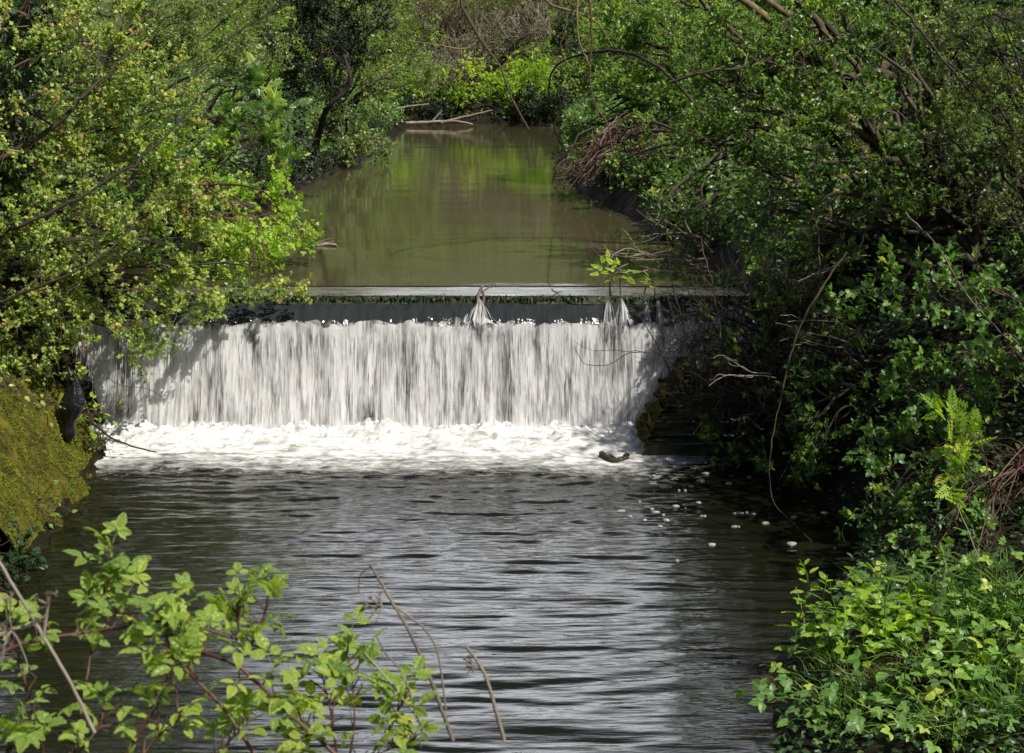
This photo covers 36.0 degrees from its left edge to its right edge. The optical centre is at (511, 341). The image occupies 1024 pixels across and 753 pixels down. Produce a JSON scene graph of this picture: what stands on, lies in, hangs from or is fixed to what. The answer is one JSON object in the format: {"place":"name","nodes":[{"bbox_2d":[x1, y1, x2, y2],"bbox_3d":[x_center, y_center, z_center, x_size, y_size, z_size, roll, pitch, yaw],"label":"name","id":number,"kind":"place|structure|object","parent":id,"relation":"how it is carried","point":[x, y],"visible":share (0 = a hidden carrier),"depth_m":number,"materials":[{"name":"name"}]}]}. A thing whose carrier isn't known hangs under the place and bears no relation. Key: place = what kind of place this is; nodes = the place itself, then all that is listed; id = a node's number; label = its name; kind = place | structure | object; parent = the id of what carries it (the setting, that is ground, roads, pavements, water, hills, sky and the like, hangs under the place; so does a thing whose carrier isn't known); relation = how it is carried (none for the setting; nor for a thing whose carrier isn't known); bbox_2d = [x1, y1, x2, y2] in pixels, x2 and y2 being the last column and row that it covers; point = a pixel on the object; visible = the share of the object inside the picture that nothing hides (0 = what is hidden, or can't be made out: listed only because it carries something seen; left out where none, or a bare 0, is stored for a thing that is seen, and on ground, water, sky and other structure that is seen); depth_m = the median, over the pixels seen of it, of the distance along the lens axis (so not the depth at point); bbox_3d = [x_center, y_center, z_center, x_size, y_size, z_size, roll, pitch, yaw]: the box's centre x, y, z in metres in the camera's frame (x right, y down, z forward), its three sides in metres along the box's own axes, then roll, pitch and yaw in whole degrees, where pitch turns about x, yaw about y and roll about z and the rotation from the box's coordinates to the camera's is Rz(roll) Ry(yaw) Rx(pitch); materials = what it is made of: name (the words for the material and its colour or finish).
{"place":"outdoors","nodes":[
{"label":"outdoors","id":0,"kind":"place"},
{"bbox_2d":[0,453,861,752],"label":"river","id":1,"kind":"structure","parent":0,"point":[572,609],"depth_m":11.96,"materials":[{"name":"liquid"}]},
{"bbox_2d":[89,416,745,471],"bbox_3d":[-1.050,1.136,15.445,7.100,0.236,3.150,0,11,0],"label":"foam","id":2,"kind":"object","parent":1,"relation":"on","point":[368,441],"visible":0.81,"depth_m":16.23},
{"bbox_2d":[599,451,629,462],"bbox_3d":[1.027,1.159,15.714,0.311,0.069,0.284,0,11,0],"label":"driftwood","id":3,"kind":"object","parent":1,"relation":"in","point":[608,458],"visible":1,"depth_m":15.66,"materials":[{"name":"brown wood"}]},
{"bbox_2d":[171,124,734,285],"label":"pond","id":4,"kind":"structure","parent":0,"point":[457,205],"depth_m":24.18,"materials":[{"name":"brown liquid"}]},
{"bbox_2d":[590,189,717,277],"bbox_3d":[1.688,-1.246,18.336,1.667,1.102,0.772,-4,11,-21],"label":"dead brush","id":5,"kind":"object","parent":4,"relation":"on","point":[698,260],"visible":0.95,"depth_m":18.47,"materials":[{"name":"brown wood"}]},
{"bbox_2d":[0,0,1023,752],"bbox_3d":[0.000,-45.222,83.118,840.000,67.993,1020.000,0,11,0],"label":"ground","id":6,"kind":"structure","parent":0,"point":[618,200],"depth_m":15.60,"materials":[{"name":"green plant"}]},
{"bbox_2d":[0,519,48,620],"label":"ivy bush","id":7,"kind":"object","parent":6,"relation":"on","point":[18,559],"visible":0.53,"depth_m":12.21,"materials":[{"name":"green plant"}]},
{"bbox_2d":[0,0,60,297],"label":"ivy clad tree","id":8,"kind":"object","parent":6,"relation":"on","point":[24,80],"visible":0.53,"depth_m":15.00,"materials":[{"name":"green plant"}]},
{"bbox_2d":[0,562,95,733],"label":"dead stalk","id":9,"kind":"object","parent":6,"relation":"on","point":[5,599],"visible":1,"depth_m":2.31,"materials":[{"name":"brown wood"}]},
{"bbox_2d":[0,316,106,558],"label":"retaining wall","id":10,"kind":"structure","parent":6,"relation":"on","point":[33,443],"depth_m":14.16,"materials":[{"name":"plant"}]},
{"bbox_2d":[0,365,47,412],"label":"wall plant","id":11,"kind":"object","parent":10,"relation":"attached to","point":[10,386],"depth_m":14.53,"materials":[{"name":"green plant"}]},
{"bbox_2d":[16,472,77,527],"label":"wall plant","id":12,"kind":"object","parent":10,"relation":"attached to","point":[52,513],"depth_m":13.41,"materials":[{"name":"green plant"}]},
{"bbox_2d":[58,367,85,441],"bbox_3d":[-4.275,0.615,15.274,0.237,0.750,0.228,-8,13,-37],"label":"plastic bag","id":13,"kind":"object","parent":10,"relation":"attached to","point":[73,395],"visible":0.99,"depth_m":15.21,"materials":[{"name":"black plastic"}]},
{"bbox_2d":[77,392,122,439],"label":"wall plant","id":14,"kind":"object","parent":10,"relation":"attached to","point":[92,413],"depth_m":15.69,"materials":[{"name":"green plant"}]},
{"bbox_2d":[80,416,126,455],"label":"wall plant","id":15,"kind":"object","parent":10,"relation":"attached to","point":[99,440],"depth_m":15.74,"materials":[{"name":"green plant"}]},
{"bbox_2d":[86,417,156,452],"bbox_3d":[-3.877,0.928,15.634,0.689,0.369,0.028,0,11,0],"label":"driftwood","id":16,"kind":"object","parent":10,"relation":"attached to","point":[98,427],"visible":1,"depth_m":15.64,"materials":[{"name":"brown wood"}]},
{"bbox_2d":[0,512,151,752],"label":"bramble","id":17,"kind":"object","parent":6,"relation":"on","point":[115,571],"visible":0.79,"depth_m":2.81,"materials":[{"name":"plant"}]},
{"bbox_2d":[0,0,214,225],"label":"hawthorn","id":18,"kind":"object","parent":6,"relation":"on","point":[72,142],"visible":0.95,"depth_m":15.35,"materials":[{"name":"green plant"}]},
{"bbox_2d":[0,0,217,205],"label":"sycamore","id":19,"kind":"object","parent":6,"relation":"on","point":[69,90],"visible":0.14,"depth_m":20.08,"materials":[{"name":"green plant"}]},
{"bbox_2d":[0,106,247,344],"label":"hawthorn","id":20,"kind":"object","parent":6,"relation":"on","point":[49,231],"visible":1,"depth_m":15.20,"materials":[{"name":"green plant"}]},
{"bbox_2d":[0,219,313,405],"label":"elder bush","id":21,"kind":"object","parent":6,"relation":"on","point":[174,271],"visible":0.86,"depth_m":16.00,"materials":[{"name":"green plant"}]},
{"bbox_2d":[0,572,336,752],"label":"bramble","id":22,"kind":"object","parent":6,"relation":"on","point":[173,613],"visible":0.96,"depth_m":2.59,"materials":[{"name":"plant"}]},
{"bbox_2d":[78,0,299,161],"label":"willow","id":23,"kind":"object","parent":6,"relation":"on","point":[194,9],"visible":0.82,"depth_m":21.86,"materials":[{"name":"green plant"}]},
{"bbox_2d":[0,54,408,282],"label":"undergrowth","id":24,"kind":"object","parent":6,"relation":"on","point":[215,91],"visible":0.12,"depth_m":33.10,"materials":[{"name":"green plant"}]},
{"bbox_2d":[0,654,446,752],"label":"bramble","id":25,"kind":"object","parent":6,"relation":"on","point":[24,735],"visible":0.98,"depth_m":2.59,"materials":[{"name":"plant"}]},
{"bbox_2d":[134,125,325,280],"bbox_3d":[-3.495,-1.654,19.055,2.379,1.872,2.396,0,11,0],"label":"bramble bush","id":26,"kind":"object","parent":6,"relation":"on","point":[275,240],"visible":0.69,"depth_m":19.12,"materials":[{"name":"green plant"}]},
{"bbox_2d":[179,51,311,182],"bbox_3d":[-3.519,-2.916,21.171,2.015,1.924,1.657,-6,12,-28],"label":"bush","id":27,"kind":"object","parent":6,"relation":"on","point":[287,149],"visible":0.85,"depth_m":21.21,"materials":[{"name":"green plant"}]},
{"bbox_2d":[196,562,299,752],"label":"bramble","id":28,"kind":"object","parent":6,"relation":"on","point":[229,610],"visible":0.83,"depth_m":2.74,"materials":[{"name":"plant"}]},
{"bbox_2d":[195,109,341,202],"bbox_3d":[-4.157,-3.092,25.919,2.187,1.519,5.300,1,11,7],"label":"evergreen shrub","id":29,"kind":"object","parent":6,"relation":"on","point":[307,162],"visible":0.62,"depth_m":25.72,"materials":[{"name":"green plant"}]},
{"bbox_2d":[174,0,399,171],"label":"holly tree","id":30,"kind":"object","parent":6,"relation":"on","point":[314,11],"visible":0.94,"depth_m":28.60,"materials":[{"name":"green plant"}]},
{"bbox_2d":[297,88,397,168],"bbox_3d":[-3.740,-4.677,35.571,2.377,2.147,3.034,0,11,0],"label":"willow","id":31,"kind":"object","parent":6,"relation":"on","point":[361,139],"visible":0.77,"depth_m":35.33,"materials":[{"name":"green plant"}]},
{"bbox_2d":[262,605,436,752],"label":"bramble","id":32,"kind":"object","parent":6,"relation":"on","point":[332,665],"visible":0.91,"depth_m":2.68,"materials":[{"name":"plant"}]},
{"bbox_2d":[363,636,426,740],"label":"dead stalk","id":33,"kind":"object","parent":32,"relation":"on","point":[419,720],"visible":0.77,"depth_m":2.65,"materials":[{"name":"brown plant"}]},
{"bbox_2d":[358,564,454,741],"bbox_3d":[-0.183,0.543,2.751,0.166,0.327,0.058,0,11,0],"label":"dead stalk","id":34,"kind":"object","parent":32,"relation":"on","point":[433,686],"visible":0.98,"depth_m":2.74,"materials":[{"name":"brown plant"}]},
{"bbox_2d":[333,0,443,118],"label":"willow","id":35,"kind":"object","parent":6,"relation":"on","point":[368,88],"visible":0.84,"depth_m":43.55,"materials":[{"name":"green plant"}]},
{"bbox_2d":[394,7,449,62],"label":"elder bush","id":36,"kind":"object","parent":6,"relation":"on","point":[431,36],"visible":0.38,"depth_m":61.38,"materials":[{"name":"green plant"}]},
{"bbox_2d":[91,286,756,326],"bbox_3d":[-1.000,0.476,17.576,9.200,2.120,1.119,0,11,0],"label":"weir","id":37,"kind":"object","parent":6,"relation":"on","point":[434,306],"visible":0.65,"depth_m":17.15,"materials":[{"name":"concrete"}]},
{"bbox_2d":[72,298,757,428],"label":"waterfall","id":38,"kind":"structure","parent":37,"relation":"on","point":[609,335],"depth_m":16.90,"materials":[{"name":"white liquid"}]},
{"bbox_2d":[588,249,640,293],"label":"weir plant","id":39,"kind":"object","parent":37,"relation":"on","point":[609,270],"visible":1,"depth_m":17.26,"materials":[{"name":"green plant"}]},
{"bbox_2d":[395,103,491,124],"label":"fallen branch","id":40,"kind":"object","parent":6,"relation":"on","point":[433,120],"visible":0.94,"depth_m":53.69,"materials":[{"name":"brown wood"}]},
{"bbox_2d":[394,0,516,55],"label":"bare thicket","id":41,"kind":"object","parent":6,"relation":"on","point":[449,19],"visible":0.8,"depth_m":61.26,"materials":[{"name":"brown plant"}]},
{"bbox_2d":[390,88,534,123],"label":"evergreen shrub","id":42,"kind":"object","parent":6,"relation":"on","point":[411,100],"visible":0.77,"depth_m":55.53,"materials":[{"name":"green plant"}]},
{"bbox_2d":[381,49,559,108],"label":"elder bush","id":43,"kind":"object","parent":6,"relation":"on","point":[540,70],"visible":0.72,"depth_m":56.18,"materials":[{"name":"green plant"}]},
{"bbox_2d":[463,645,505,740],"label":"dead stalk","id":44,"kind":"object","parent":6,"relation":"on","point":[494,705],"visible":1,"depth_m":2.75,"materials":[{"name":"brown plant"}]},
{"bbox_2d":[401,0,575,97],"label":"bare thicket","id":45,"kind":"object","parent":6,"relation":"on","point":[505,51],"visible":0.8,"depth_m":56.99,"materials":[{"name":"brown plant"}]},
{"bbox_2d":[115,0,901,119],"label":"undergrowth","id":46,"kind":"object","parent":6,"relation":"on","point":[392,94],"visible":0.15,"depth_m":60.59,"materials":[{"name":"green plant"}]},
{"bbox_2d":[465,0,598,53],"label":"bare thicket","id":47,"kind":"object","parent":6,"relation":"on","point":[522,5],"visible":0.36,"depth_m":62.25,"materials":[{"name":"brown plant"}]},
{"bbox_2d":[503,0,596,125],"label":"evergreen shrub","id":48,"kind":"object","parent":6,"relation":"on","point":[544,112],"visible":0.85,"depth_m":53.46,"materials":[{"name":"green plant"}]},
{"bbox_2d":[510,6,604,76],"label":"elder bush","id":49,"kind":"object","parent":6,"relation":"on","point":[574,29],"visible":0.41,"depth_m":60.14,"materials":[{"name":"green plant"}]},
{"bbox_2d":[551,112,674,191],"bbox_3d":[1.889,-3.391,28.378,2.424,1.425,2.974,0,11,0],"label":"root mass","id":50,"kind":"object","parent":6,"relation":"on","point":[592,158],"visible":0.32,"depth_m":27.81,"materials":[{"name":"wood"}]},
{"bbox_2d":[354,0,873,178],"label":"overhanging tree","id":51,"kind":"object","parent":6,"relation":"on","point":[765,15],"visible":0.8,"depth_m":18.60,"materials":[{"name":"brown plant"}]},
{"bbox_2d":[547,49,761,257],"bbox_3d":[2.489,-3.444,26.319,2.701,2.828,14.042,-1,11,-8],"label":"hazel","id":52,"kind":"object","parent":6,"relation":"on","point":[613,163],"visible":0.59,"depth_m":25.07,"materials":[{"name":"green plant"}]},
{"bbox_2d":[554,0,755,156],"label":"alder","id":53,"kind":"object","parent":6,"relation":"on","point":[638,99],"visible":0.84,"depth_m":29.99,"materials":[{"name":"green plant"}]},
{"bbox_2d":[635,357,770,457],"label":"wing wall","id":54,"kind":"structure","parent":6,"relation":"on","point":[655,425],"depth_m":15.94,"materials":[{"name":"stone"}]},
{"bbox_2d":[573,205,886,472],"bbox_3d":[2.356,0.137,15.413,3.043,2.970,1.944,8,14,38],"label":"bare thicket","id":55,"kind":"object","parent":6,"relation":"on","point":[773,344],"visible":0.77,"depth_m":15.46,"materials":[{"name":"brown plant"}]},
{"bbox_2d":[645,160,821,252],"bbox_3d":[3.084,-1.602,20.847,2.312,1.634,4.607,0,11,0],"label":"evergreen shrub","id":56,"kind":"object","parent":6,"relation":"on","point":[716,211],"visible":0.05,"depth_m":21.43,"materials":[{"name":"green plant"}]},
{"bbox_2d":[747,657,809,701],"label":"grass tuft","id":57,"kind":"object","parent":6,"relation":"on","point":[776,681],"visible":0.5,"depth_m":10.12,"materials":[{"name":"green plant"}]},
{"bbox_2d":[692,237,877,490],"bbox_3d":[2.691,0.203,15.255,1.613,2.249,3.210,-5,12,-26],"label":"ivy bush","id":58,"kind":"object","parent":6,"relation":"on","point":[850,385],"visible":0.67,"depth_m":14.89,"materials":[{"name":"green plant"}]},
{"bbox_2d":[709,193,929,429],"bbox_3d":[2.796,-0.213,14.253,2.041,2.214,0.511,0,11,0],"label":"dead brush","id":59,"kind":"object","parent":58,"relation":"on","point":[826,410],"visible":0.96,"depth_m":14.31,"materials":[{"name":"brown wood"}]},
{"bbox_2d":[653,0,924,105],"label":"sycamore","id":60,"kind":"object","parent":6,"relation":"on","point":[833,32],"visible":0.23,"depth_m":31.82,"materials":[{"name":"green plant"}]},
{"bbox_2d":[658,0,920,210],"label":"field maple","id":61,"kind":"object","parent":6,"relation":"on","point":[719,48],"visible":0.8,"depth_m":18.21,"materials":[{"name":"green plant"}]},
{"bbox_2d":[560,55,1023,421],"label":"undergrowth","id":62,"kind":"object","parent":6,"relation":"on","point":[579,109],"visible":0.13,"depth_m":21.75,"materials":[{"name":"green plant"}]},
{"bbox_2d":[774,559,823,666],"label":"nettle","id":63,"kind":"object","parent":6,"relation":"on","point":[800,615],"visible":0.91,"depth_m":10.15,"materials":[{"name":"green plant"}]},
{"bbox_2d":[794,571,844,665],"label":"nettle","id":64,"kind":"object","parent":6,"relation":"on","point":[821,617],"visible":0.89,"depth_m":10.01,"materials":[{"name":"green plant"}]},
{"bbox_2d":[783,606,879,663],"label":"grass tuft","id":65,"kind":"object","parent":6,"relation":"on","point":[827,642],"visible":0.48,"depth_m":10.20,"materials":[{"name":"green plant"}]},
{"bbox_2d":[809,580,856,651],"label":"nettle","id":66,"kind":"object","parent":6,"relation":"on","point":[846,623],"visible":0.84,"depth_m":9.98,"materials":[{"name":"green plant"}]},
{"bbox_2d":[730,644,939,748],"bbox_3d":[1.979,2.114,9.448,1.222,0.265,1.198,-8,13,-37],"label":"ground elder","id":67,"kind":"object","parent":6,"relation":"on","point":[768,690],"visible":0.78,"depth_m":9.35,"materials":[{"name":"green plant"}]},
{"bbox_2d":[791,611,900,684],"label":"grass tuft","id":68,"kind":"object","parent":6,"relation":"on","point":[826,654],"visible":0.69,"depth_m":9.93,"materials":[{"name":"green plant"}]},
{"bbox_2d":[716,0,994,276],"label":"hawthorn","id":69,"kind":"object","parent":6,"relation":"on","point":[898,198],"visible":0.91,"depth_m":15.29,"materials":[{"name":"green plant"}]},
{"bbox_2d":[836,564,876,620],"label":"nettle","id":70,"kind":"object","parent":6,"relation":"on","point":[863,587],"visible":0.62,"depth_m":10.40,"materials":[{"name":"green plant"}]},
{"bbox_2d":[792,652,923,723],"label":"grass tuft","id":71,"kind":"object","parent":6,"relation":"on","point":[881,690],"visible":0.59,"depth_m":9.39,"materials":[{"name":"green plant"}]},
{"bbox_2d":[840,624,883,677],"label":"nettle","id":72,"kind":"object","parent":6,"relation":"on","point":[864,629],"visible":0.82,"depth_m":9.65,"materials":[{"name":"green plant"}]},
{"bbox_2d":[791,635,950,708],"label":"grass tuft","id":73,"kind":"object","parent":6,"relation":"on","point":[873,671],"visible":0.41,"depth_m":9.67,"materials":[{"name":"green plant"}]},
{"bbox_2d":[861,568,906,664],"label":"nettle","id":74,"kind":"object","parent":6,"relation":"on","point":[886,621],"visible":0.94,"depth_m":9.72,"materials":[{"name":"green plant"}]},
{"bbox_2d":[747,186,1023,752],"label":"undergrowth","id":75,"kind":"object","parent":6,"relation":"on","point":[921,746],"visible":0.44,"depth_m":11.44,"materials":[{"name":"green plant"}]},
{"bbox_2d":[793,580,978,659],"bbox_3d":[2.399,1.749,10.037,1.159,0.430,1.078,0,11,0],"label":"ground elder","id":76,"kind":"object","parent":6,"relation":"on","point":[862,594],"visible":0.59,"depth_m":9.94,"materials":[{"name":"green plant"}]},
{"bbox_2d":[876,650,927,704],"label":"nettle","id":77,"kind":"object","parent":6,"relation":"on","point":[905,655],"visible":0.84,"depth_m":9.09,"materials":[{"name":"green plant"}]},
{"bbox_2d":[891,581,932,647],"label":"nettle","id":78,"kind":"object","parent":6,"relation":"on","point":[902,623],"visible":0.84,"depth_m":9.78,"materials":[{"name":"green plant"}]},
{"bbox_2d":[834,547,990,632],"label":"grass tuft","id":79,"kind":"object","parent":6,"relation":"on","point":[909,609],"visible":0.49,"depth_m":10.25,"materials":[{"name":"green plant"}]},
{"bbox_2d":[840,570,991,619],"bbox_3d":[2.668,1.689,10.316,1.066,0.284,0.838,0,11,0],"label":"cow parsley","id":80,"kind":"object","parent":6,"relation":"on","point":[896,585],"visible":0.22,"depth_m":10.32,"materials":[{"name":"green plant"}]},
{"bbox_2d":[820,642,1023,752],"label":"ground elder","id":81,"kind":"object","parent":6,"relation":"on","point":[855,722],"visible":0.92,"depth_m":8.66,"materials":[{"name":"green plant"}]},
{"bbox_2d":[823,235,1023,445],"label":"bramble bush","id":82,"kind":"object","parent":6,"relation":"on","point":[973,287],"visible":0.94,"depth_m":12.72,"materials":[{"name":"green plant"}]},
{"bbox_2d":[768,251,847,541],"bbox_3d":[2.485,0.432,13.339,0.425,2.306,0.989,5,12,23],"label":"bare cane","id":83,"kind":"object","parent":82,"relation":"hanging from","point":[829,276],"visible":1,"depth_m":13.24,"materials":[{"name":"brown plant"}]},
{"bbox_2d":[905,212,1023,357],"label":"bramble cane","id":84,"kind":"object","parent":82,"relation":"attached to","point":[917,224],"visible":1,"depth_m":12.03,"materials":[{"name":"brown plant"}]},
{"bbox_2d":[852,615,1001,685],"bbox_3d":[2.516,1.874,9.634,1.028,0.286,1.160,0,11,0],"label":"dock","id":85,"kind":"object","parent":6,"relation":"on","point":[918,662],"visible":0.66,"depth_m":9.47,"materials":[{"name":"green plant"}]},
{"bbox_2d":[833,406,1023,595],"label":"bramble bush","id":86,"kind":"object","parent":6,"relation":"on","point":[874,463],"visible":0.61,"depth_m":11.90,"materials":[{"name":"green plant"}]},
{"bbox_2d":[847,597,1023,701],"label":"ground elder","id":87,"kind":"object","parent":6,"relation":"on","point":[976,671],"visible":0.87,"depth_m":9.29,"materials":[{"name":"green plant"}]},
{"bbox_2d":[849,0,1023,152],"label":"sycamore","id":88,"kind":"object","parent":6,"relation":"on","point":[998,3],"visible":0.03,"depth_m":24.45,"materials":[{"name":"green plant"}]},
{"bbox_2d":[852,604,1020,684],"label":"grass tuft","id":89,"kind":"object","parent":6,"relation":"on","point":[924,644],"visible":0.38,"depth_m":9.73,"materials":[{"name":"green plant"}]},
{"bbox_2d":[896,0,977,252],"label":"ivy clad tree","id":90,"kind":"object","parent":6,"relation":"on","point":[926,101],"visible":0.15,"depth_m":15.89,"materials":[{"name":"green plant"}]},
{"bbox_2d":[916,566,961,628],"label":"nettle","id":91,"kind":"object","parent":6,"relation":"on","point":[941,613],"visible":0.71,"depth_m":9.99,"materials":[{"name":"green plant"}]},
{"bbox_2d":[857,542,1023,650],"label":"grass tuft","id":92,"kind":"object","parent":6,"relation":"on","point":[991,617],"visible":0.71,"depth_m":9.94,"materials":[{"name":"green plant"}]},
{"bbox_2d":[862,548,1023,624],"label":"cow parsley","id":93,"kind":"object","parent":6,"relation":"on","point":[895,576],"visible":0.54,"depth_m":10.10,"materials":[{"name":"green plant"}]},
{"bbox_2d":[934,609,972,668],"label":"nettle","id":94,"kind":"object","parent":6,"relation":"on","point":[963,647],"visible":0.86,"depth_m":9.45,"materials":[{"name":"green plant"}]},
{"bbox_2d":[892,0,1023,243],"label":"budding tree","id":95,"kind":"object","parent":6,"relation":"on","point":[1004,200],"visible":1,"depth_m":13.11,"materials":[{"name":"green plant"}]},
{"bbox_2d":[902,0,1023,274],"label":"hawthorn","id":96,"kind":"object","parent":6,"relation":"on","point":[1015,247],"visible":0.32,"depth_m":15.20,"materials":[{"name":"green plant"}]},
{"bbox_2d":[907,527,1023,623],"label":"bramble clump","id":97,"kind":"object","parent":6,"relation":"on","point":[991,562],"visible":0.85,"depth_m":10.12,"materials":[{"name":"green plant"}]},
{"bbox_2d":[915,659,1023,734],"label":"grass tuft","id":98,"kind":"object","parent":6,"relation":"on","point":[1003,711],"visible":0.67,"depth_m":8.84,"materials":[{"name":"green plant"}]},
{"bbox_2d":[920,385,1021,532],"bbox_3d":[3.211,0.838,11.209,0.738,1.064,0.892,-5,12,-25],"label":"fern","id":99,"kind":"object","parent":6,"relation":"on","point":[964,452],"visible":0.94,"depth_m":11.31,"materials":[{"name":"green plant"}]},
{"bbox_2d":[963,621,1001,690],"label":"nettle","id":100,"kind":"object","parent":6,"relation":"on","point":[980,633],"visible":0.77,"depth_m":9.25,"materials":[{"name":"green plant"}]},
{"bbox_2d":[997,599,1023,667],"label":"nettle","id":101,"kind":"object","parent":6,"relation":"on","point":[1008,636],"visible":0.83,"depth_m":9.35,"materials":[{"name":"green plant"}]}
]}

